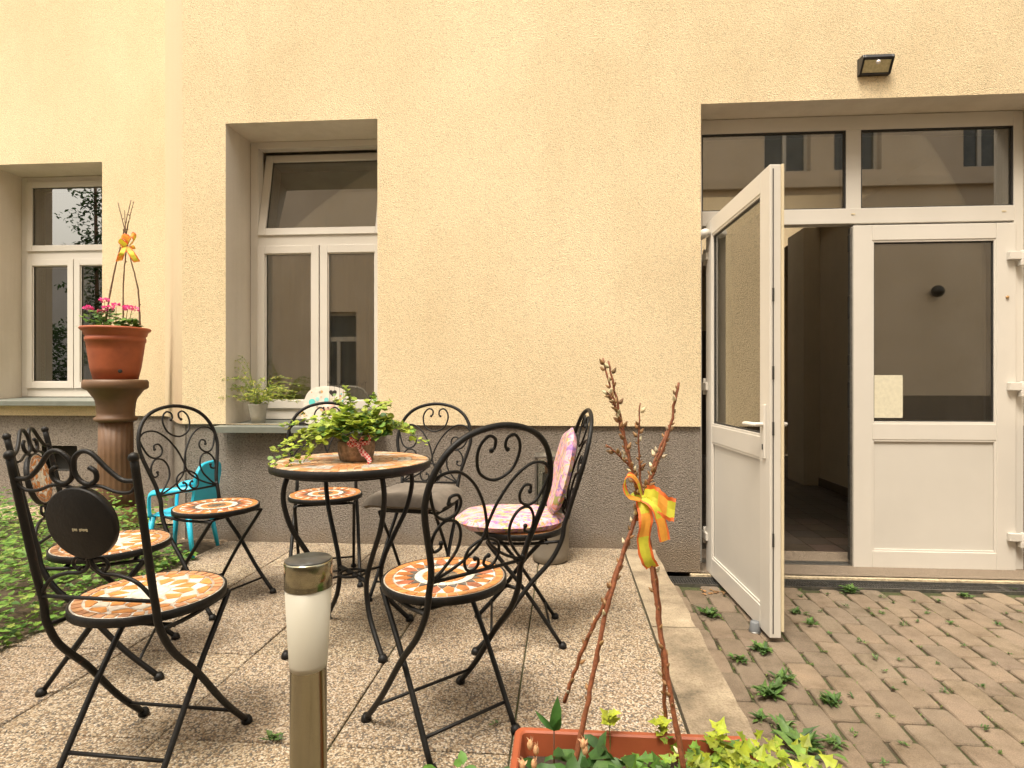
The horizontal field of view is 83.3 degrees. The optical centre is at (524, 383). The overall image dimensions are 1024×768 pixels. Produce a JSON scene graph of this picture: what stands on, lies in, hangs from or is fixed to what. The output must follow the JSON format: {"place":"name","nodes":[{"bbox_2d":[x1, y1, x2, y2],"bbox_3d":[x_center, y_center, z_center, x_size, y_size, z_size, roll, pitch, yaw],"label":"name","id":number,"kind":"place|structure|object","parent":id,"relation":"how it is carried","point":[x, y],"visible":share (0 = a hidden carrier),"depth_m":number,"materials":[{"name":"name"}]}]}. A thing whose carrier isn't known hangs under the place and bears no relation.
{"place":"outdoors","nodes":[
{"label":"outdoors","id":0,"kind":"place"},
{"bbox_2d":[0,519,215,646],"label":"bed soil","id":1,"kind":"structure","parent":0,"point":[203,547],"depth_m":2.91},
{"bbox_2d":[0,485,197,645],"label":"ground cover","id":2,"kind":"object","parent":1,"relation":"on","point":[10,551],"visible":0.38,"depth_m":2.74,"materials":[{"name":"green plant"}]},
{"bbox_2d":[81,379,148,528],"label":"column","id":3,"kind":"structure","parent":1,"relation":"on","point":[115,400],"depth_m":3.96,"materials":[{"name":"brown ceramic"}]},
{"bbox_2d":[78,297,151,379],"bbox_3d":[-2.886,-0.318,4.049,0.434,0.570,0.424,0,0,-15],"label":"flower pot","id":4,"kind":"object","parent":3,"relation":"on","point":[115,352],"visible":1,"depth_m":3.94,"materials":[{"name":"ceramic"}]},
{"bbox_2d":[104,200,140,324],"bbox_3d":[-2.778,-0.849,3.994,0.320,0.875,0.136,0,0,26],"label":"twig pyramid","id":5,"kind":"object","parent":4,"relation":"in","point":[124,249],"visible":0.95,"depth_m":4.01,"materials":[{"name":"brown plant"}]},
{"bbox_2d":[147,460,220,559],"bbox_3d":[-2.022,0.731,3.421,0.308,0.546,0.347,0,0,-2],"label":"child chair","id":6,"kind":"object","parent":1,"relation":"on","point":[205,494],"visible":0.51,"depth_m":3.36,"materials":[{"name":"teal plastic"}]},
{"bbox_2d":[0,506,226,544],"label":"gravel strip","id":7,"kind":"object","parent":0,"point":[169,523],"visible":0.06,"depth_m":4.25,"materials":[{"name":"grey gravel"}]},
{"bbox_2d":[0,541,686,767],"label":"patio paving","id":8,"kind":"structure","parent":0,"point":[245,669],"depth_m":1.97,"materials":[{"name":"beige concrete"}]},
{"bbox_2d":[2,426,179,696],"bbox_3d":[-1.492,0.573,2.024,0.437,0.854,0.366,0,0,-23],"label":"garden chair","id":9,"kind":"object","parent":8,"relation":"on","point":[128,544],"visible":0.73,"depth_m":1.92,"materials":[{"name":"black metal"}]},
{"bbox_2d":[3,448,252,767],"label":"garden chair","id":10,"kind":"object","parent":8,"relation":"on","point":[82,522],"visible":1,"depth_m":1.39,"materials":[{"name":"black metal"}]},
{"bbox_2d":[136,404,276,620],"bbox_3d":[-1.472,0.548,2.674,0.474,0.903,0.418,0,0,21],"label":"garden chair","id":11,"kind":"object","parent":8,"relation":"on","point":[218,508],"visible":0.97,"depth_m":2.65,"materials":[{"name":"black metal"}]},
{"bbox_2d":[257,730,283,740],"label":"weed","id":12,"kind":"object","parent":8,"relation":"on","point":[273,735],"visible":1,"depth_m":1.61,"materials":[{"name":"green plant"}]},
{"bbox_2d":[284,552,332,767],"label":"bollard light","id":13,"kind":"object","parent":8,"relation":"on","point":[308,579],"visible":1,"depth_m":1.07,"materials":[{"name":"silver metal"}]},
{"bbox_2d":[284,401,363,594],"bbox_3d":[-1.037,0.548,2.998,0.418,0.903,0.474,0,0,-17],"label":"garden chair","id":14,"kind":"object","parent":8,"relation":"on","point":[311,497],"visible":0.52,"depth_m":2.95,"materials":[{"name":"black metal"}]},
{"bbox_2d":[268,451,430,662],"bbox_3d":[-0.679,0.650,2.263,0.606,0.700,0.606,0,0,4],"label":"bistro table","id":15,"kind":"object","parent":8,"relation":"on","point":[326,468],"visible":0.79,"depth_m":2.13,"materials":[{"name":"black metal"}]},
{"bbox_2d":[267,385,428,466],"bbox_3d":[-0.675,0.154,2.217,0.595,0.302,0.353,0,0,4],"label":"plant basket","id":16,"kind":"object","parent":15,"relation":"on","point":[343,421],"visible":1,"depth_m":2.19,"materials":[{"name":"green plant"}]},
{"bbox_2d":[369,402,471,601],"bbox_3d":[-0.512,0.548,2.834,0.418,0.903,0.474,0,0,11],"label":"garden chair","id":17,"kind":"object","parent":8,"relation":"on","point":[418,511],"visible":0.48,"depth_m":2.95,"materials":[{"name":"black metal"}]},
{"bbox_2d":[360,483,464,511],"bbox_3d":[-0.526,0.535,2.764,0.400,0.068,0.400,0,0,11],"label":"chair cushion","id":18,"kind":"object","parent":17,"relation":"on","point":[397,494],"visible":0.74,"depth_m":2.62,"materials":[{"name":"beige fabric"}]},
{"bbox_2d":[361,422,552,767],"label":"garden chair","id":19,"kind":"object","parent":8,"relation":"on","point":[429,582],"visible":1,"depth_m":1.57,"materials":[{"name":"black metal"}]},
{"bbox_2d":[423,751,509,767],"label":"strawberry plant","id":20,"kind":"object","parent":8,"relation":"on","point":[461,759],"visible":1,"depth_m":1.37,"materials":[{"name":"green plant"}]},
{"bbox_2d":[327,556,686,765],"bbox_3d":[-2.984,1.154,0.674,6.752,0.292,6.128,0,0,4],"label":"joint","id":21,"kind":"object","parent":8,"relation":"attached to","point":[521,675],"depth_m":1.96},
{"bbox_2d":[471,408,593,654],"bbox_3d":[0.028,0.548,2.310,0.474,0.903,0.418,0,0,-3],"label":"garden chair","id":22,"kind":"object","parent":8,"relation":"on","point":[542,537],"visible":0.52,"depth_m":2.17,"materials":[{"name":"black metal"}]},
{"bbox_2d":[455,428,576,532],"bbox_3d":[-0.038,0.365,2.307,0.482,0.379,0.370,0,0,-3],"label":"chair cushion","id":23,"kind":"object","parent":22,"relation":"on","point":[473,518],"visible":0.86,"depth_m":2.20,"materials":[{"name":"pink fabric"}]},
{"bbox_2d":[532,508,568,564],"bbox_3d":[0.143,0.858,3.258,0.226,0.285,0.226,0,0,4],"label":"tub","id":24,"kind":"object","parent":8,"relation":"on","point":[542,554],"visible":0.23,"depth_m":3.17,"materials":[{"name":"grey concrete"}]},
{"bbox_2d":[510,696,841,767],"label":"planter box","id":25,"kind":"object","parent":8,"relation":"on","point":[552,744],"visible":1,"depth_m":1.30,"materials":[{"name":"ceramic"}]},
{"bbox_2d":[562,358,686,767],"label":"twig pyramid","id":26,"kind":"object","parent":25,"relation":"in","point":[649,498],"visible":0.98,"depth_m":1.30,"materials":[{"name":"brown plant"}]},
{"bbox_2d":[534,450,564,515],"bbox_3d":[0.143,0.557,3.258,0.176,0.360,0.176,0,0,4],"label":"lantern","id":27,"kind":"object","parent":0,"point":[537,455],"visible":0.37,"depth_m":3.22,"materials":[{"name":"metal"}]},
{"bbox_2d":[666,572,679,575],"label":"ground","id":28,"kind":"structure","parent":0,"point":[672,574],"depth_m":4.04,"materials":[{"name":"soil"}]},
{"bbox_2d":[0,0,1023,637],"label":"building","id":29,"kind":"structure","parent":28,"relation":"on","point":[780,242],"depth_m":3.57,"materials":[{"name":"paint"}]},
{"bbox_2d":[0,176,101,405],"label":"window","id":30,"kind":"structure","parent":29,"relation":"in","point":[62,216],"depth_m":4.96,"materials":[{"name":"white plastic"}]},
{"bbox_2d":[218,355,301,423],"bbox_3d":[-1.758,0.032,3.707,0.658,0.447,0.316,0,0,4],"label":"potted fern","id":31,"kind":"object","parent":29,"relation":"on","point":[257,410],"visible":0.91,"depth_m":3.71,"materials":[{"name":"green plant"}]},
{"bbox_2d":[214,139,376,433],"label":"window","id":32,"kind":"structure","parent":29,"relation":"in","point":[314,217],"depth_m":4.00,"materials":[{"name":"white plastic"}]},
{"bbox_2d":[297,412,306,424],"bbox_3d":[-1.409,0.214,3.627,0.079,0.086,0.081,0,0,4],"label":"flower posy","id":33,"kind":"object","parent":29,"relation":"on","point":[300,414],"visible":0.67,"depth_m":3.61,"materials":[{"name":"white plant"}]},
{"bbox_2d":[301,386,348,423],"bbox_3d":[-1.279,0.138,3.710,0.335,0.251,0.040,0,0,4],"label":"garden sign","id":34,"kind":"object","parent":29,"relation":"on","point":[320,394],"visible":0.55,"depth_m":3.71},
{"bbox_2d":[322,404,334,419],"bbox_3d":[-1.248,0.185,3.649,0.084,0.141,0.088,0,0,4],"label":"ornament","id":35,"kind":"object","parent":29,"relation":"on","point":[327,406],"visible":0.33,"depth_m":3.62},
{"bbox_2d":[327,380,344,409],"bbox_3d":[-1.210,0.112,3.692,0.119,0.280,0.005,0,0,4],"label":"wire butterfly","id":36,"kind":"object","parent":29,"relation":"on","point":[339,390],"visible":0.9,"depth_m":3.69,"materials":[{"name":"white metal"}]},
{"bbox_2d":[702,331,705,454],"bbox_3d":[2.828,0.142,9.255,0.850,1.985,0.060,0,0,4],"label":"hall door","id":37,"kind":"structure","parent":29,"relation":"in","point":[703,332],"depth_m":9.22,"materials":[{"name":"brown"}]},
{"bbox_2d":[701,164,787,637],"bbox_3d":[1.130,0.077,3.073,0.176,2.124,1.006,0,0,1],"label":"door","id":38,"kind":"structure","parent":29,"relation":"in","point":[743,255],"depth_m":2.90,"materials":[{"name":"white plastic"}]},
{"bbox_2d":[857,54,894,76],"bbox_3d":[2.038,-1.857,3.338,0.175,0.103,0.076,0,0,4],"label":"wall lamp","id":39,"kind":"object","parent":29,"relation":"attached to","point":[869,65],"visible":1,"depth_m":3.33,"materials":[{"name":"black plastic"}]},
{"bbox_2d":[848,223,1023,569],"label":"door","id":40,"kind":"structure","parent":29,"relation":"in","point":[940,495],"depth_m":3.55,"materials":[{"name":"white plastic"}]},
{"bbox_2d":[625,549,759,746],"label":"kerb","id":41,"kind":"structure","parent":28,"relation":"on","point":[702,692],"depth_m":2.05,"materials":[{"name":"beige concrete"}]},
{"bbox_2d":[668,576,1023,594],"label":"drain channel","id":42,"kind":"object","parent":28,"relation":"in","point":[879,586],"visible":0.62,"depth_m":3.31,"materials":[{"name":"metal"}]},
{"bbox_2d":[674,585,1023,767],"bbox_3d":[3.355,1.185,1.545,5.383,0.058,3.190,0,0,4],"label":"courtyard paving","id":43,"kind":"structure","parent":0,"point":[943,737],"depth_m":2.32,"materials":[{"name":"beige brick"}]},
{"bbox_2d":[694,605,720,617],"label":"weed","id":44,"kind":"object","parent":43,"relation":"on","point":[710,612],"visible":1,"depth_m":2.87,"materials":[{"name":"green plant"}]},
{"bbox_2d":[700,589,725,594],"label":"dry leaves","id":45,"kind":"object","parent":43,"relation":"on","point":[713,592],"visible":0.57,"depth_m":3.19,"materials":[{"name":"brown plant"}]},
{"bbox_2d":[728,652,747,663],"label":"weed","id":46,"kind":"object","parent":43,"relation":"on","point":[741,657],"visible":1,"depth_m":2.40,"materials":[{"name":"green plant"}]},
{"bbox_2d":[748,620,760,633],"bbox_3d":[1.075,1.135,2.692,0.056,0.050,0.056,0,0,4],"label":"door stop","id":47,"kind":"object","parent":43,"relation":"on","point":[754,627],"depth_m":2.67,"materials":[{"name":"grey metal"}]},
{"bbox_2d":[748,708,769,722],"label":"weed","id":48,"kind":"object","parent":43,"relation":"on","point":[759,714],"visible":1,"depth_m":1.99,"materials":[{"name":"green plant"}]},
{"bbox_2d":[746,640,772,654],"bbox_3d":[1.018,1.140,2.489,0.117,0.032,0.103,0,0,38],"label":"weed","id":49,"kind":"object","parent":43,"relation":"on","point":[763,648],"visible":1,"depth_m":2.49,"materials":[{"name":"green plant"}]},
{"bbox_2d":[751,676,786,700],"bbox_3d":[0.907,1.134,2.137,0.142,0.045,0.120,0,0,4],"label":"weed","id":50,"kind":"object","parent":43,"relation":"on","point":[773,689],"visible":1,"depth_m":2.14,"materials":[{"name":"green plant"}]},
{"bbox_2d":[768,713,795,730],"bbox_3d":[0.875,1.141,1.940,0.087,0.031,0.098,0,0,4],"label":"weed","id":51,"kind":"object","parent":43,"relation":"on","point":[789,723],"visible":0.45,"depth_m":1.94,"materials":[{"name":"green plant"}]},
{"bbox_2d":[768,667,798,685],"bbox_3d":[1.007,1.139,2.239,0.112,0.034,0.113,0,0,4],"label":"weed","id":52,"kind":"object","parent":43,"relation":"on","point":[782,673],"visible":0.88,"depth_m":2.24,"materials":[{"name":"green plant"}]},
{"bbox_2d":[788,606,808,614],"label":"weed","id":53,"kind":"object","parent":43,"relation":"on","point":[795,610],"visible":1,"depth_m":2.90,"materials":[{"name":"green plant"}]},
{"bbox_2d":[770,715,848,762],"bbox_3d":[0.881,1.126,1.833,0.198,0.060,0.210,0,0,4],"label":"weed","id":54,"kind":"object","parent":43,"relation":"on","point":[788,735],"visible":0.58,"depth_m":1.83,"materials":[{"name":"green plant"}]},
{"bbox_2d":[803,617,818,624],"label":"weed","id":55,"kind":"object","parent":43,"relation":"on","point":[810,620],"visible":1,"depth_m":2.77,"materials":[{"name":"green plant"}]},
{"bbox_2d":[818,690,842,707],"bbox_3d":[1.105,1.139,2.088,0.080,0.034,0.104,0,0,39],"label":"weed","id":56,"kind":"object","parent":43,"relation":"on","point":[829,697],"visible":1,"depth_m":2.09,"materials":[{"name":"green plant"}]},
{"bbox_2d":[821,731,848,750],"bbox_3d":[0.991,1.144,1.831,0.069,0.025,0.088,0,0,-13],"label":"weed","id":57,"kind":"object","parent":43,"relation":"on","point":[837,738],"visible":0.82,"depth_m":1.84,"materials":[{"name":"green plant"}]},
{"bbox_2d":[680,586,1022,763],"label":"joint moss","id":58,"kind":"object","parent":43,"relation":"on","point":[863,663],"visible":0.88,"depth_m":2.40,"materials":[{"name":"green plant"}]},
{"bbox_2d":[838,583,864,592],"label":"weed","id":59,"kind":"object","parent":43,"relation":"on","point":[851,587],"visible":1,"depth_m":3.21,"materials":[{"name":"green plant"}]},
{"bbox_2d":[956,592,975,597],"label":"weed","id":60,"kind":"object","parent":43,"relation":"on","point":[962,594],"visible":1,"depth_m":3.12,"materials":[{"name":"green plant"}]}
]}

